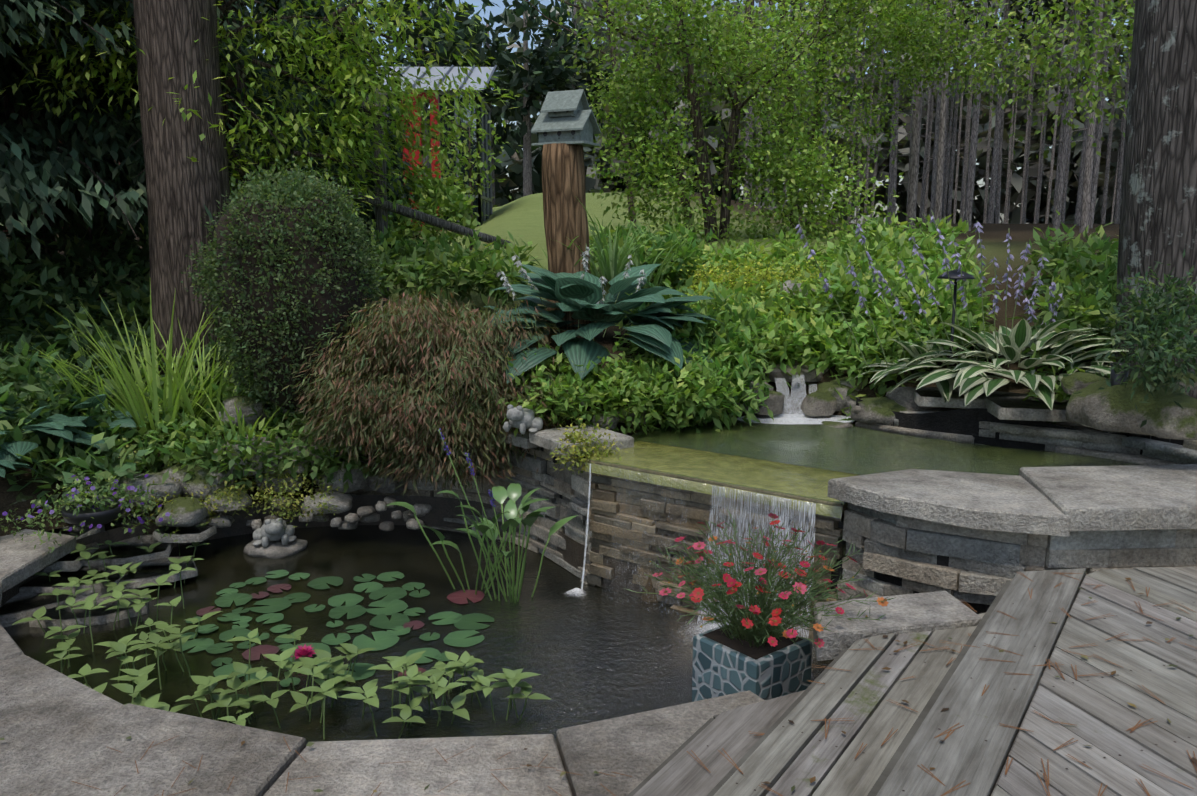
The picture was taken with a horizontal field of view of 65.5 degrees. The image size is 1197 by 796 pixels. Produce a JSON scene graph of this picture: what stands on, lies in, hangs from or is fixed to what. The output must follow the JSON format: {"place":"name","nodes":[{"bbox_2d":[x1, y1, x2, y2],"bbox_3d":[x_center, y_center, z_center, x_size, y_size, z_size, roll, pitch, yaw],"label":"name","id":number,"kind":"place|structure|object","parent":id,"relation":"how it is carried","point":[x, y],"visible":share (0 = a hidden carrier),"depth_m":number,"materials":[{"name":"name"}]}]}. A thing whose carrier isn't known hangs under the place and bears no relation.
{"place":"outdoors","nodes":[
{"label":"outdoors","id":0,"kind":"place"},
{"bbox_2d":[4,525,833,744],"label":"pond water","id":1,"kind":"structure","parent":0,"point":[593,654],"depth_m":5.41,"materials":[{"name":"black liquid"}]},
{"bbox_2d":[12,522,550,738],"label":"aquatic plants","id":2,"kind":"object","parent":1,"relation":"on","point":[331,685],"visible":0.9,"depth_m":4.63,"materials":[{"name":"green plant"}]},
{"bbox_2d":[181,570,493,686],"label":"lily pads","id":3,"kind":"object","parent":1,"relation":"on","point":[391,603],"visible":0.73,"depth_m":5.67,"materials":[{"name":"green plant"}]},
{"bbox_2d":[240,429,577,602],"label":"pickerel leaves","id":4,"kind":"object","parent":1,"relation":"in","point":[486,527],"visible":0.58,"depth_m":6.00,"materials":[{"name":"green plant"}]},
{"bbox_2d":[566,375,854,651],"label":"waterfalls","id":5,"kind":"object","parent":1,"relation":"on","point":[789,417],"visible":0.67,"depth_m":5.51,"materials":[{"name":"white liquid"}]},
{"bbox_2d":[0,188,1130,624],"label":"ground","id":6,"kind":"structure","parent":0,"point":[520,216],"depth_m":10.23,"materials":[{"name":"green plant"}]},
{"bbox_2d":[133,0,232,382],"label":"tree trunk","id":7,"kind":"object","parent":6,"relation":"on","point":[182,189],"visible":0.56,"depth_m":8.18,"materials":[{"name":"brown plant"}]},
{"bbox_2d":[0,0,425,288],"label":"foliage","id":8,"kind":"object","parent":6,"relation":"on","point":[31,162],"depth_m":9.26,"materials":[{"name":"green plant"}]},
{"bbox_2d":[0,0,523,234],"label":"foliage","id":9,"kind":"object","parent":6,"relation":"on","point":[304,119],"depth_m":8.88,"materials":[{"name":"green plant"}]},
{"bbox_2d":[181,155,391,422],"bbox_3d":[-2.472,-0.841,7.581,1.613,2.182,1.528,0,10,-1],"label":"boxwood","id":10,"kind":"object","parent":6,"relation":"on","point":[297,198],"depth_m":7.18,"materials":[{"name":"green plant"}]},
{"bbox_2d":[0,197,703,446],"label":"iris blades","id":11,"kind":"object","parent":6,"relation":"on","point":[611,263],"visible":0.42,"depth_m":7.61,"materials":[{"name":"green plant"}]},
{"bbox_2d":[0,495,707,753],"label":"stones","id":12,"kind":"object","parent":6,"relation":"on","point":[443,508],"visible":0.06,"depth_m":7.29,"materials":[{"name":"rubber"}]},
{"bbox_2d":[0,264,721,477],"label":"blue hosta","id":13,"kind":"object","parent":6,"relation":"on","point":[577,295],"visible":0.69,"depth_m":7.19,"materials":[{"name":"plant"}]},
{"bbox_2d":[227,89,510,352],"bbox_3d":[-2.418,-1.839,10.220,3.132,2.972,0.286,-6,12,-32],"label":"rustic fence","id":14,"kind":"object","parent":6,"relation":"on","point":[381,210],"visible":0.21,"depth_m":10.15,"materials":[{"name":"brown wood"}]},
{"bbox_2d":[0,529,764,795],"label":"stone coping","id":15,"kind":"object","parent":6,"relation":"on","point":[60,732],"visible":0.88,"depth_m":3.69,"materials":[{"name":"stone"}]},
{"bbox_2d":[0,474,177,552],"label":"flowering plant","id":16,"kind":"object","parent":15,"relation":"on","point":[99,511],"visible":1,"depth_m":6.15,"materials":[{"name":"green plant"}]},
{"bbox_2d":[692,619,811,701],"bbox_3d":[0.738,1.380,4.504,0.400,0.470,0.400,-8,13,-39],"label":"mosaic planter","id":17,"kind":"object","parent":15,"relation":"on","point":[719,669],"visible":0.41,"depth_m":4.36,"materials":[{"name":"tile"}]},
{"bbox_2d":[703,623,802,659],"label":"planter soil","id":18,"kind":"structure","parent":17,"relation":"on","point":[745,648],"depth_m":4.39,"materials":[{"name":"black soil"}]},
{"bbox_2d":[624,505,896,647],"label":"flowers","id":19,"kind":"object","parent":18,"relation":"on","point":[760,610],"visible":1,"depth_m":4.35,"materials":[{"name":"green plant"}]},
{"bbox_2d":[263,287,590,496],"bbox_3d":[-1.273,-0.096,7.280,2.541,1.500,2.128,0,10,-1],"label":"japanese maple","id":20,"kind":"object","parent":6,"relation":"on","point":[439,342],"visible":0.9,"depth_m":6.92,"materials":[{"name":"brown plant"}]},
{"bbox_2d":[369,64,496,230],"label":"shed","id":21,"kind":"structure","parent":6,"relation":"on","point":[484,207],"depth_m":22.34,"materials":[{"name":"white painted wood"},{"name":"grey painted wood"}]},
{"bbox_2d":[348,350,518,412],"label":"branches","id":22,"kind":"object","parent":6,"relation":"on","point":[403,372],"visible":0.06,"depth_m":7.36,"materials":[{"name":"brown plant"}]},
{"bbox_2d":[388,79,520,249],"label":"flowers","id":23,"kind":"object","parent":6,"relation":"on","point":[474,155],"depth_m":13.54,"materials":[{"name":"red plant"}]},
{"bbox_2d":[542,143,594,342],"bbox_3d":[-0.278,-1.300,8.470,0.503,1.933,0.483,0,10,-1],"label":"wooden post","id":24,"kind":"object","parent":6,"relation":"on","point":[563,188],"visible":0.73,"depth_m":8.23,"materials":[{"name":"brown wood"}]},
{"bbox_2d":[531,89,600,146],"bbox_3d":[-0.290,-2.478,8.250,0.619,0.473,0.544,0,10,-1],"label":"birdhouse","id":25,"kind":"object","parent":24,"relation":"on","point":[567,117],"visible":0.98,"depth_m":8.17,"materials":[{"name":"grey wood"}]},
{"bbox_2d":[370,0,777,206],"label":"trees","id":26,"kind":"object","parent":6,"relation":"on","point":[544,75],"depth_m":36.58,"materials":[{"name":"green plant"}]},
{"bbox_2d":[0,155,1196,529],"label":"understory foliage","id":27,"kind":"object","parent":6,"relation":"on","point":[752,329],"visible":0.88,"depth_m":7.69,"materials":[{"name":"green plant"}]},
{"bbox_2d":[0,280,1196,628],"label":"rocks","id":28,"kind":"object","parent":6,"relation":"on","point":[1006,420],"visible":0.4,"depth_m":6.38,"materials":[{"name":"stone"}]},
{"bbox_2d":[253,518,296,547],"bbox_3d":[-2.409,0.969,6.909,0.306,0.209,0.307,0,10,-1],"label":"frog statue","id":29,"kind":"object","parent":28,"relation":"on","point":[269,530],"visible":0.98,"depth_m":6.83,"materials":[{"name":"stone"}]},
{"bbox_2d":[10,352,1196,526],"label":"rocks","id":30,"kind":"object","parent":6,"relation":"on","point":[1114,409],"visible":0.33,"depth_m":6.97,"materials":[{"name":"stone"}]},
{"bbox_2d":[585,459,848,645],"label":"weir wall","id":31,"kind":"structure","parent":6,"relation":"on","point":[605,503],"depth_m":5.83,"materials":[{"name":"stone"}]},
{"bbox_2d":[584,441,858,518],"bbox_3d":[0.805,0.483,5.855,1.759,0.088,0.640,7,12,35],"label":"spillway ledge","id":32,"kind":"object","parent":31,"relation":"on","point":[784,478],"visible":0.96,"depth_m":5.78,"materials":[{"name":"green stone"}]},
{"bbox_2d":[313,421,1196,660],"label":"stone walls","id":33,"kind":"structure","parent":6,"relation":"on","point":[933,546],"depth_m":4.71,"materials":[{"name":"grey stone"}]},
{"bbox_2d":[503,405,542,433],"bbox_3d":[-0.541,0.133,6.635,0.291,0.200,0.307,0,10,-1],"label":"stone statue","id":34,"kind":"object","parent":33,"relation":"on","point":[521,418],"visible":1,"depth_m":6.55,"materials":[{"name":"grey stone"}]},
{"bbox_2d":[499,210,1063,366],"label":"flower stems","id":35,"kind":"object","parent":6,"relation":"on","point":[899,303],"visible":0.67,"depth_m":6.91,"materials":[{"name":"green plant"}]},
{"bbox_2d":[496,216,1063,325],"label":"purple flowers","id":36,"kind":"object","parent":35,"relation":"attached to","point":[852,272],"visible":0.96,"depth_m":6.88,"materials":[{"name":"purple plant"}]},
{"bbox_2d":[475,0,1134,232],"bbox_3d":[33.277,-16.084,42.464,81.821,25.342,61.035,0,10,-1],"label":"wooden fence","id":37,"kind":"object","parent":6,"relation":"on","point":[591,184],"depth_m":53.26,"materials":[{"name":"grey wood"}]},
{"bbox_2d":[526,0,1134,247],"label":"tree","id":38,"kind":"object","parent":6,"relation":"on","point":[809,174],"depth_m":12.21,"materials":[{"name":"green plant"}]},
{"bbox_2d":[627,567,1196,795],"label":"deck","id":39,"kind":"structure","parent":6,"relation":"on","point":[782,755],"depth_m":3.30,"materials":[{"name":"grey wood"}]},
{"bbox_2d":[0,571,1196,795],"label":"pine needle litter","id":40,"kind":"object","parent":39,"relation":"on","point":[1046,777],"visible":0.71,"depth_m":3.43,"materials":[{"name":"dry pine needles"},{"name":"dead leaves"}]},
{"bbox_2d":[852,318,1128,409],"bbox_3d":[3.136,-0.309,6.767,2.266,0.613,1.779,0,10,-1],"label":"variegated hosta","id":41,"kind":"object","parent":6,"relation":"on","point":[967,380],"visible":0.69,"depth_m":6.57,"materials":[{"name":"green plant"}]},
{"bbox_2d":[937,269,1129,385],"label":"garden lights","id":42,"kind":"object","parent":6,"relation":"on","point":[953,274],"visible":0.75,"depth_m":6.88,"materials":[{"name":"black metal"}]},
{"bbox_2d":[1115,0,1196,398],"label":"tree trunk","id":43,"kind":"object","parent":6,"relation":"on","point":[1158,213],"visible":0.48,"depth_m":6.06,"materials":[{"name":"grey plant"}]},
{"bbox_2d":[243,0,1128,223],"label":"sky","id":44,"kind":"structure","parent":0,"point":[495,10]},
{"bbox_2d":[602,418,1139,475],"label":"upper pond water","id":45,"kind":"structure","parent":0,"point":[857,450],"depth_m":6.31,"materials":[{"name":"green liquid"}]}
]}

